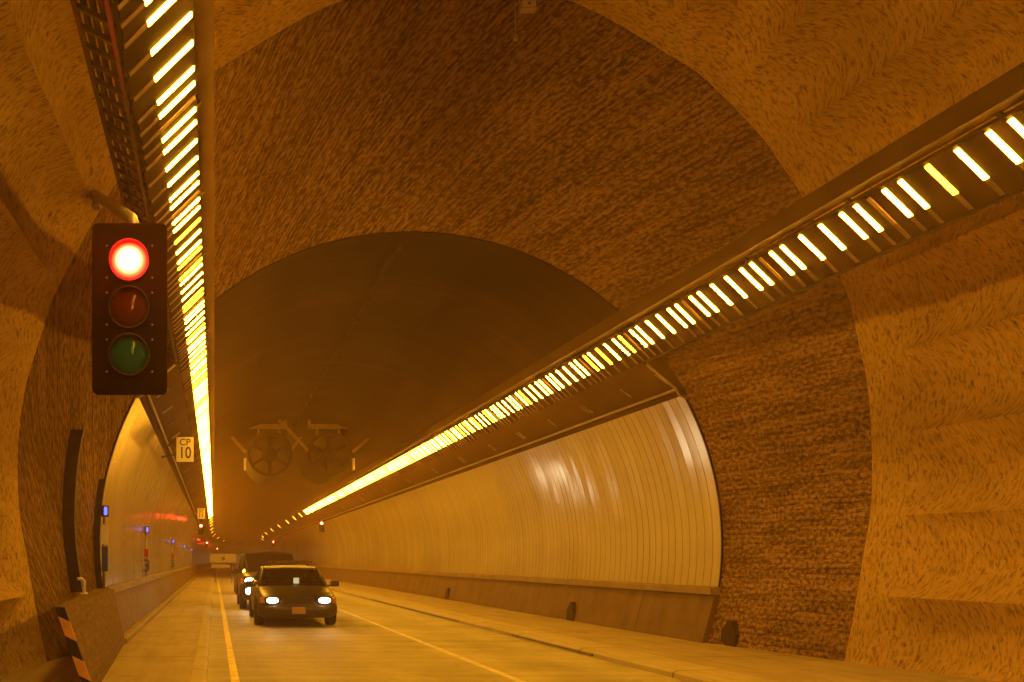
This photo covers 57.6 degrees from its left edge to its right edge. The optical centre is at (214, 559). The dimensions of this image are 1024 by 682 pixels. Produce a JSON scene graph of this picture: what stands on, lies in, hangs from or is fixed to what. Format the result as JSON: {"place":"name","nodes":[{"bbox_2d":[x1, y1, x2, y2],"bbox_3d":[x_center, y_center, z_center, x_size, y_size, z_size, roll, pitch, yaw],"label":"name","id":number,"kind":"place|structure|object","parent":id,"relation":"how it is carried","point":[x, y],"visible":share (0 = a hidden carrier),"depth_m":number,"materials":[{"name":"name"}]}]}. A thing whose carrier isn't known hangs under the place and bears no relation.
{"place":"outdoors","nodes":[
{"label":"outdoors","id":0,"kind":"place"},
{"bbox_2d":[0,566,233,681],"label":"pavement","id":1,"kind":"structure","parent":0,"point":[161,646],"depth_m":13.67,"materials":[{"name":"concrete"}]},
{"bbox_2d":[55,588,124,681],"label":"barrier","id":2,"kind":"object","parent":1,"relation":"on","point":[91,624],"visible":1,"depth_m":10.81,"materials":[{"name":"concrete"}]},
{"bbox_2d":[77,577,87,594],"bbox_3d":[-1.963,0.407,12.670,0.146,0.306,0.140,0,0,0],"label":"hose connector","id":3,"kind":"object","parent":2,"relation":"on","point":[83,584],"visible":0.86,"depth_m":12.68,"materials":[{"name":"white paint"}]},
{"bbox_2d":[102,562,238,643],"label":"dado wall","id":4,"kind":"structure","parent":1,"relation":"on","point":[142,602],"depth_m":22.95,"materials":[{"name":"concrete"}]},
{"bbox_2d":[101,395,270,585],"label":"wall cladding","id":5,"kind":"structure","parent":4,"relation":"on","point":[143,489],"depth_m":22.04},
{"bbox_2d":[101,505,108,586],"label":"call point","id":6,"kind":"structure","parent":5,"relation":"attached to","point":[104,511],"depth_m":14.98,"materials":[{"name":"metal"}]},
{"bbox_2d":[143,526,148,576],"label":"call point","id":7,"kind":"structure","parent":5,"relation":"attached to","point":[146,570],"depth_m":24.28,"materials":[{"name":"metal"}]},
{"bbox_2d":[171,539,174,569],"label":"call point","id":8,"kind":"structure","parent":5,"relation":"attached to","point":[172,557],"depth_m":39.58,"materials":[{"name":"metal"}]},
{"bbox_2d":[194,523,202,533],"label":"traffic signal","id":9,"kind":"object","parent":5,"relation":"attached to","point":[200,528],"visible":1,"depth_m":52.99,"materials":[{"name":"black plastic"}]},
{"bbox_2d":[231,571,237,593],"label":"dark sedan","id":10,"kind":"object","parent":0,"point":[235,582],"visible":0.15,"depth_m":40.32,"materials":[{"name":"paint"}]},
{"bbox_2d":[104,231,722,586],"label":"tunnel ceiling","id":11,"kind":"structure","parent":0,"point":[446,325],"depth_m":20.86,"materials":[{"name":"grey concrete"}]},
{"bbox_2d":[134,357,269,550],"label":"lamp fascia","id":12,"kind":"structure","parent":11,"relation":"attached to","point":[167,413],"depth_m":21.10,"materials":[{"name":"brown metal"}]},
{"bbox_2d":[161,437,193,461],"bbox_3d":[-0.964,-2.875,22.207,0.850,0.640,0.055,0,0,0],"label":"marker sign","id":13,"kind":"object","parent":12,"relation":"attached to","point":[184,449],"visible":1,"depth_m":22.19,"materials":[{"name":"metal"}]},
{"bbox_2d":[191,508,204,518],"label":"marker sign","id":14,"kind":"object","parent":12,"relation":"attached to","point":[200,513],"visible":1,"depth_m":50.79,"materials":[{"name":"metal"}]},
{"bbox_2d":[194,0,268,546],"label":"lamp rail","id":15,"kind":"object","parent":11,"relation":"attached to","point":[204,25],"visible":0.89,"depth_m":8.74,"materials":[{"name":"grey metal"}]},
{"bbox_2d":[111,0,196,145],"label":"strip luminaire","id":16,"kind":"object","parent":15,"relation":"attached to","point":[156,41],"visible":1,"depth_m":6.35,"materials":[{"name":"metal"}]},
{"bbox_2d":[108,93,201,223],"bbox_3d":[-0.527,-3.812,8.214,0.873,0.598,1.856,0,0,0],"label":"strip luminaire","id":17,"kind":"object","parent":15,"relation":"attached to","point":[169,156],"visible":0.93,"depth_m":8.04,"materials":[{"name":"metal"}]},
{"bbox_2d":[142,188,203,284],"bbox_3d":[-0.527,-3.812,10.074,0.873,0.598,1.856,0,0,0],"label":"strip luminaire","id":18,"kind":"object","parent":15,"relation":"attached to","point":[183,223],"visible":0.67,"depth_m":9.99,"materials":[{"name":"metal"}]},
{"bbox_2d":[167,251,205,324],"bbox_3d":[-0.527,-3.812,11.934,0.873,0.598,1.856,0,0,0],"label":"strip luminaire","id":19,"kind":"object","parent":15,"relation":"attached to","point":[185,291],"visible":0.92,"depth_m":11.80,"materials":[{"name":"metal"}]},
{"bbox_2d":[168,328,207,377],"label":"strip luminaire","id":20,"kind":"object","parent":15,"relation":"attached to","point":[192,355],"visible":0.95,"depth_m":15.52,"materials":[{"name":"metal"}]},
{"bbox_2d":[170,295,206,354],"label":"strip luminaire","id":21,"kind":"object","parent":15,"relation":"attached to","point":[188,327],"visible":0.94,"depth_m":13.66,"materials":[{"name":"metal"}]},
{"bbox_2d":[182,354,208,395],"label":"strip luminaire","id":22,"kind":"object","parent":15,"relation":"attached to","point":[195,376],"visible":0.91,"depth_m":17.41,"materials":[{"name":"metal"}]},
{"bbox_2d":[185,374,208,410],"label":"strip luminaire","id":23,"kind":"object","parent":15,"relation":"attached to","point":[196,394],"visible":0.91,"depth_m":19.24,"materials":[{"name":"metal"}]},
{"bbox_2d":[188,391,209,423],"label":"strip luminaire","id":24,"kind":"object","parent":15,"relation":"attached to","point":[198,408],"visible":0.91,"depth_m":21.09,"materials":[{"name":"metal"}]},
{"bbox_2d":[190,405,209,433],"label":"strip luminaire","id":25,"kind":"object","parent":15,"relation":"attached to","point":[199,421],"visible":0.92,"depth_m":23.03,"materials":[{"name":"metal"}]},
{"bbox_2d":[192,417,209,442],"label":"strip luminaire","id":26,"kind":"object","parent":15,"relation":"attached to","point":[200,431],"visible":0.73,"depth_m":24.78,"materials":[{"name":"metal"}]},
{"bbox_2d":[194,427,210,450],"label":"strip luminaire","id":27,"kind":"object","parent":15,"relation":"attached to","point":[202,439],"visible":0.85,"depth_m":26.64,"materials":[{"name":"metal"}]},
{"bbox_2d":[195,436,210,457],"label":"strip luminaire","id":28,"kind":"object","parent":15,"relation":"attached to","point":[202,448],"visible":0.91,"depth_m":28.54,"materials":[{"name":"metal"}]},
{"bbox_2d":[196,444,210,463],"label":"strip luminaire","id":29,"kind":"object","parent":15,"relation":"attached to","point":[203,454],"visible":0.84,"depth_m":30.36,"materials":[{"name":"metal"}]},
{"bbox_2d":[197,451,210,468],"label":"strip luminaire","id":30,"kind":"object","parent":15,"relation":"attached to","point":[202,462],"visible":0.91,"depth_m":32.26,"materials":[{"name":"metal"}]},
{"bbox_2d":[198,458,210,473],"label":"strip luminaire","id":31,"kind":"object","parent":15,"relation":"attached to","point":[204,466],"visible":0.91,"depth_m":34.09,"materials":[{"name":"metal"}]},
{"bbox_2d":[199,463,210,477],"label":"strip luminaire","id":32,"kind":"object","parent":15,"relation":"attached to","point":[205,470],"visible":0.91,"depth_m":35.94,"materials":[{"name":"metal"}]},
{"bbox_2d":[200,469,210,481],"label":"strip luminaire","id":33,"kind":"object","parent":15,"relation":"attached to","point":[205,475],"visible":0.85,"depth_m":37.80,"materials":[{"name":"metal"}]},
{"bbox_2d":[201,471,211,485],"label":"strip luminaire","id":34,"kind":"object","parent":15,"relation":"attached to","point":[205,479],"visible":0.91,"depth_m":39.62,"materials":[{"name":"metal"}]},
{"bbox_2d":[201,475,211,488],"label":"strip luminaire","id":35,"kind":"object","parent":15,"relation":"attached to","point":[205,483],"visible":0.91,"depth_m":41.47,"materials":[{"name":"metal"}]},
{"bbox_2d":[202,483,211,494],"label":"strip luminaire","id":36,"kind":"object","parent":15,"relation":"attached to","point":[207,488],"visible":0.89,"depth_m":45.17,"materials":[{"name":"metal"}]},
{"bbox_2d":[231,419,369,469],"bbox_3d":[3.607,-4.824,35.500,5.864,2.188,0.310,0,0,0],"label":"fan support frame","id":37,"kind":"object","parent":11,"relation":"attached to","point":[282,425],"visible":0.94,"depth_m":35.41,"materials":[{"name":"metal"}]},
{"bbox_2d":[245,429,292,483],"bbox_3d":[2.310,-4.480,37.125,1.880,2.040,3.550,0,0,0],"label":"jet fan","id":38,"kind":"object","parent":37,"relation":"hanging from","point":[278,442],"visible":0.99,"depth_m":35.72},
{"bbox_2d":[299,429,351,483],"bbox_3d":[4.790,-4.480,37.125,1.880,2.040,3.550,0,0,0],"label":"jet fan","id":39,"kind":"object","parent":37,"relation":"hanging from","point":[338,449],"visible":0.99,"depth_m":35.74},
{"bbox_2d":[253,237,405,493],"bbox_3d":[3.420,-5.800,45.170,0.100,0.140,59.660,0,0,0],"label":"ceiling cable","id":40,"kind":"object","parent":11,"relation":"attached to","point":[380,277],"visible":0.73,"depth_m":20.62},
{"bbox_2d":[264,356,688,544],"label":"lamp fascia","id":41,"kind":"structure","parent":11,"relation":"attached to","point":[642,385],"depth_m":20.91,"materials":[{"name":"brown metal"}]},
{"bbox_2d":[260,62,1023,537],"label":"lamp rail","id":42,"kind":"object","parent":11,"relation":"attached to","point":[1004,92],"visible":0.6,"depth_m":10.45,"materials":[{"name":"grey metal"}]},
{"bbox_2d":[311,504,319,511],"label":"strip luminaire","id":43,"kind":"object","parent":42,"relation":"attached to","point":[314,507],"visible":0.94,"depth_m":62.33,"materials":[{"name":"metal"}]},
{"bbox_2d":[314,502,322,510],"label":"strip luminaire","id":44,"kind":"object","parent":42,"relation":"attached to","point":[318,506],"visible":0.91,"depth_m":60.30,"materials":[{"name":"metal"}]},
{"bbox_2d":[317,500,326,508],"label":"strip luminaire","id":45,"kind":"object","parent":42,"relation":"attached to","point":[321,504],"visible":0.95,"depth_m":58.44,"materials":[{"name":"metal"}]},
{"bbox_2d":[320,498,329,507],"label":"strip luminaire","id":46,"kind":"object","parent":42,"relation":"attached to","point":[325,503],"visible":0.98,"depth_m":56.75,"materials":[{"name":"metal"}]},
{"bbox_2d":[324,495,333,505],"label":"strip luminaire","id":47,"kind":"object","parent":42,"relation":"attached to","point":[328,501],"visible":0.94,"depth_m":54.91,"materials":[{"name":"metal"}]},
{"bbox_2d":[328,494,338,503],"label":"strip luminaire","id":48,"kind":"object","parent":42,"relation":"attached to","point":[332,499],"visible":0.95,"depth_m":52.98,"materials":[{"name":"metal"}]},
{"bbox_2d":[332,491,342,501],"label":"strip luminaire","id":49,"kind":"object","parent":42,"relation":"attached to","point":[336,496],"visible":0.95,"depth_m":51.23,"materials":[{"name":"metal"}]},
{"bbox_2d":[336,489,348,499],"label":"strip luminaire","id":50,"kind":"object","parent":42,"relation":"attached to","point":[341,494],"visible":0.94,"depth_m":49.37,"materials":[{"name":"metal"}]},
{"bbox_2d":[341,486,353,496],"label":"strip luminaire","id":51,"kind":"object","parent":42,"relation":"attached to","point":[346,491],"visible":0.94,"depth_m":47.42,"materials":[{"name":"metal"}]},
{"bbox_2d":[346,482,359,494],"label":"strip luminaire","id":52,"kind":"object","parent":42,"relation":"attached to","point":[351,488],"visible":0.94,"depth_m":45.59,"materials":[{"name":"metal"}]},
{"bbox_2d":[351,479,365,491],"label":"strip luminaire","id":53,"kind":"object","parent":42,"relation":"attached to","point":[357,485],"visible":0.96,"depth_m":43.70,"materials":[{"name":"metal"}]},
{"bbox_2d":[357,476,372,488],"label":"strip luminaire","id":54,"kind":"object","parent":42,"relation":"attached to","point":[364,482],"visible":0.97,"depth_m":41.88,"materials":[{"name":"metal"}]},
{"bbox_2d":[363,472,379,485],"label":"strip luminaire","id":55,"kind":"object","parent":42,"relation":"attached to","point":[370,478],"visible":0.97,"depth_m":40.03,"materials":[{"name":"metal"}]},
{"bbox_2d":[371,467,388,482],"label":"strip luminaire","id":56,"kind":"object","parent":42,"relation":"attached to","point":[378,475],"visible":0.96,"depth_m":38.12,"materials":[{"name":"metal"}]},
{"bbox_2d":[378,461,397,478],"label":"strip luminaire","id":57,"kind":"object","parent":42,"relation":"attached to","point":[387,470],"visible":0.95,"depth_m":36.23,"materials":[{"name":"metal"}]},
{"bbox_2d":[387,456,407,473],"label":"strip luminaire","id":58,"kind":"object","parent":42,"relation":"attached to","point":[396,465],"visible":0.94,"depth_m":34.38,"materials":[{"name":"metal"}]},
{"bbox_2d":[397,450,419,469],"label":"strip luminaire","id":59,"kind":"object","parent":42,"relation":"attached to","point":[407,460],"visible":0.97,"depth_m":32.50,"materials":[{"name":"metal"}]},
{"bbox_2d":[407,443,431,463],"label":"strip luminaire","id":60,"kind":"object","parent":42,"relation":"attached to","point":[418,454],"visible":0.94,"depth_m":30.70,"materials":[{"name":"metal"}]},
{"bbox_2d":[419,435,446,458],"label":"strip luminaire","id":61,"kind":"object","parent":42,"relation":"attached to","point":[431,447],"visible":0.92,"depth_m":28.84,"materials":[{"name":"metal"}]},
{"bbox_2d":[433,426,463,451],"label":"strip luminaire","id":62,"kind":"object","parent":42,"relation":"attached to","point":[447,439],"visible":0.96,"depth_m":26.91,"materials":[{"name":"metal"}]},
{"bbox_2d":[449,416,482,443],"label":"strip luminaire","id":63,"kind":"object","parent":42,"relation":"attached to","point":[464,431],"visible":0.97,"depth_m":25.06,"materials":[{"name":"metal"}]},
{"bbox_2d":[467,404,504,434],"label":"strip luminaire","id":64,"kind":"object","parent":42,"relation":"attached to","point":[484,420],"visible":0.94,"depth_m":23.21,"materials":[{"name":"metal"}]},
{"bbox_2d":[487,390,530,424],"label":"strip luminaire","id":65,"kind":"object","parent":42,"relation":"attached to","point":[510,407],"visible":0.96,"depth_m":21.34,"materials":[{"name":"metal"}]},
{"bbox_2d":[512,373,562,412],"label":"strip luminaire","id":66,"kind":"object","parent":42,"relation":"attached to","point":[537,393],"visible":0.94,"depth_m":19.49,"materials":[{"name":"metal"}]},
{"bbox_2d":[542,352,601,397],"bbox_3d":[7.527,-3.812,17.696,0.873,0.598,1.856,0,0,0],"label":"strip luminaire","id":67,"kind":"object","parent":42,"relation":"attached to","point":[574,375],"visible":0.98,"depth_m":17.62,"materials":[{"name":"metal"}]},
{"bbox_2d":[579,326,649,379],"bbox_3d":[7.527,-3.812,15.836,0.873,0.598,1.856,0,0,0],"label":"strip luminaire","id":68,"kind":"object","parent":42,"relation":"attached to","point":[616,353],"visible":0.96,"depth_m":15.75,"materials":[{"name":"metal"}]},
{"bbox_2d":[624,293,711,356],"bbox_3d":[7.527,-3.812,13.976,0.873,0.598,1.856,0,0,0],"label":"strip luminaire","id":69,"kind":"object","parent":42,"relation":"attached to","point":[675,323],"visible":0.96,"depth_m":13.88,"materials":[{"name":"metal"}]},
{"bbox_2d":[682,248,794,328],"bbox_3d":[7.527,-3.812,12.116,0.873,0.598,1.856,0,0,0],"label":"strip luminaire","id":70,"kind":"object","parent":42,"relation":"attached to","point":[751,284],"visible":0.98,"depth_m":12.01,"materials":[{"name":"metal"}]},
{"bbox_2d":[760,187,910,289],"bbox_3d":[7.527,-3.812,10.256,0.873,0.598,1.856,0,0,0],"label":"strip luminaire","id":71,"kind":"object","parent":42,"relation":"attached to","point":[862,227],"visible":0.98,"depth_m":10.12,"materials":[{"name":"metal"}]},
{"bbox_2d":[869,102,1023,235],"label":"strip luminaire","id":72,"kind":"object","parent":42,"relation":"attached to","point":[981,166],"visible":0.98,"depth_m":8.43,"materials":[{"name":"metal"}]},
{"bbox_2d":[18,0,871,661],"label":"tunnel vault","id":73,"kind":"object","parent":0,"point":[614,164],"visible":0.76,"depth_m":13.54,"materials":[{"name":"concrete"}]},
{"bbox_2d":[62,430,84,591],"bbox_3d":[-2.318,-0.800,13.950,0.376,2.640,0.140,0,0,0],"label":"cable duct","id":74,"kind":"object","parent":73,"relation":"attached to","point":[69,499],"visible":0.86,"depth_m":13.88,"materials":[{"name":"metal"}]},
{"bbox_2d":[93,479,106,587],"bbox_3d":[-2.043,-0.465,15.120,0.259,1.930,0.100,0,0,0],"label":"cable duct","id":75,"kind":"object","parent":73,"relation":"attached to","point":[97,532],"visible":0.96,"depth_m":15.07,"materials":[{"name":"metal"}]},
{"bbox_2d":[70,0,176,362],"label":"cable tray","id":76,"kind":"object","parent":73,"relation":"attached to","point":[104,16],"visible":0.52,"depth_m":6.77,"materials":[{"name":"metal"}]},
{"bbox_2d":[721,621,739,646],"bbox_3d":[9.002,1.270,14.750,0.282,0.440,0.400,0,0,0],"label":"niche cover","id":77,"kind":"object","parent":73,"relation":"attached to","point":[730,634],"visible":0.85,"depth_m":14.68,"materials":[{"name":"grey metal"}]},
{"bbox_2d":[645,188,1023,362],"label":"cable tray","id":78,"kind":"object","parent":73,"relation":"attached to","point":[917,236],"visible":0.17,"depth_m":10.12,"materials":[{"name":"metal"}]},
{"bbox_2d":[207,567,686,681],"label":"road","id":79,"kind":"structure","parent":0,"point":[346,647],"depth_m":14.93,"materials":[{"name":"grey asphalt"}]},
{"bbox_2d":[190,566,237,681],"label":"kerb","id":80,"kind":"structure","parent":79,"relation":"on","point":[200,670],"depth_m":14.91,"materials":[{"name":"concrete"}]},
{"bbox_2d":[210,554,235,581],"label":"sign board","id":81,"kind":"object","parent":79,"relation":"on","point":[223,558],"visible":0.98,"depth_m":61.96,"materials":[{"name":"white"}]},
{"bbox_2d":[216,569,239,681],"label":"road marking","id":82,"kind":"object","parent":79,"relation":"on","point":[234,676],"visible":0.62,"depth_m":15.93,"materials":[{"name":"yellow paint"}]},
{"bbox_2d":[233,552,296,608],"bbox_3d":[1.860,0.660,29.805,2.440,1.915,5.190,0,0,0],"label":"dark suv","id":83,"kind":"object","parent":79,"relation":"on","point":[250,563],"visible":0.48,"depth_m":28.90,"materials":[{"name":"paint"}]},
{"bbox_2d":[245,561,338,624],"bbox_3d":[2.000,0.818,22.935,2.400,1.600,5.450,0,0,0],"label":"sedan","id":84,"kind":"object","parent":79,"relation":"on","point":[290,591],"visible":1,"depth_m":21.04,"materials":[{"name":"black paint"}]},
{"bbox_2d":[337,608,525,681],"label":"road marking","id":85,"kind":"object","parent":79,"relation":"on","point":[475,663],"visible":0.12,"depth_m":14.90,"materials":[{"name":"white paint"}]},
{"bbox_2d":[327,584,776,681],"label":"kerb","id":86,"kind":"structure","parent":79,"relation":"on","point":[677,669],"depth_m":14.66,"materials":[{"name":"concrete"}]},
{"bbox_2d":[374,600,458,621],"bbox_3d":[6.292,1.584,28.000,0.032,0.028,12.040,0,0,0],"label":"slot drain","id":87,"kind":"object","parent":86,"relation":"in","point":[419,611],"visible":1,"depth_m":25.94,"materials":[{"name":"black metal"}]},
{"bbox_2d":[512,634,592,655],"bbox_3d":[6.292,1.584,16.100,0.032,0.028,3.840,0,0,0],"label":"slot drain","id":88,"kind":"object","parent":86,"relation":"in","point":[553,645],"visible":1,"depth_m":15.78,"materials":[{"name":"black metal"}]},
{"bbox_2d":[0,0,1023,681],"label":"tunnel lining","id":89,"kind":"object","parent":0,"point":[816,94],"visible":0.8,"depth_m":11.27,"materials":[{"name":"concrete"}]},
{"bbox_2d":[91,189,166,394],"bbox_3d":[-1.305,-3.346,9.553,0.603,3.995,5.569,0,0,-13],"label":"traffic signal","id":90,"kind":"object","parent":89,"relation":"attached to","point":[129,307],"visible":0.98,"depth_m":6.94,"materials":[{"name":"black plastic"}]},
{"bbox_2d":[513,0,536,40],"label":"junction box","id":91,"kind":"object","parent":89,"relation":"hanging from","point":[528,7],"visible":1,"depth_m":11.87,"materials":[{"name":"white paint"}]},
{"bbox_2d":[325,579,994,681],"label":"pavement","id":92,"kind":"structure","parent":0,"point":[777,666],"depth_m":13.69,"materials":[{"name":"concrete"}]},
{"bbox_2d":[297,564,719,642],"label":"dado wall","id":93,"kind":"structure","parent":92,"relation":"on","point":[685,612],"depth_m":20.74,"materials":[{"name":"concrete"}]},
{"bbox_2d":[445,588,449,599],"bbox_3d":[8.831,1.270,32.000,0.282,0.440,0.400,0,0,0],"label":"niche cover","id":94,"kind":"object","parent":93,"relation":"attached to","point":[447,593],"visible":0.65,"depth_m":31.91,"materials":[{"name":"grey metal"}]},
{"bbox_2d":[268,397,720,586],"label":"wall cladding","id":95,"kind":"structure","parent":93,"relation":"on","point":[632,497],"depth_m":21.33,"materials":[{"name":"metal"}]},
{"bbox_2d":[319,521,325,531],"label":"traffic signal","id":96,"kind":"object","parent":95,"relation":"attached to","point":[321,526],"visible":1,"depth_m":50.49,"materials":[{"name":"black plastic"}]},
{"bbox_2d":[566,602,575,620],"bbox_3d":[8.834,1.260,20.900,0.288,0.460,0.400,0,0,0],"label":"niche cover","id":97,"kind":"object","parent":93,"relation":"attached to","point":[571,612],"visible":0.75,"depth_m":20.83,"materials":[{"name":"grey metal"}]}
]}

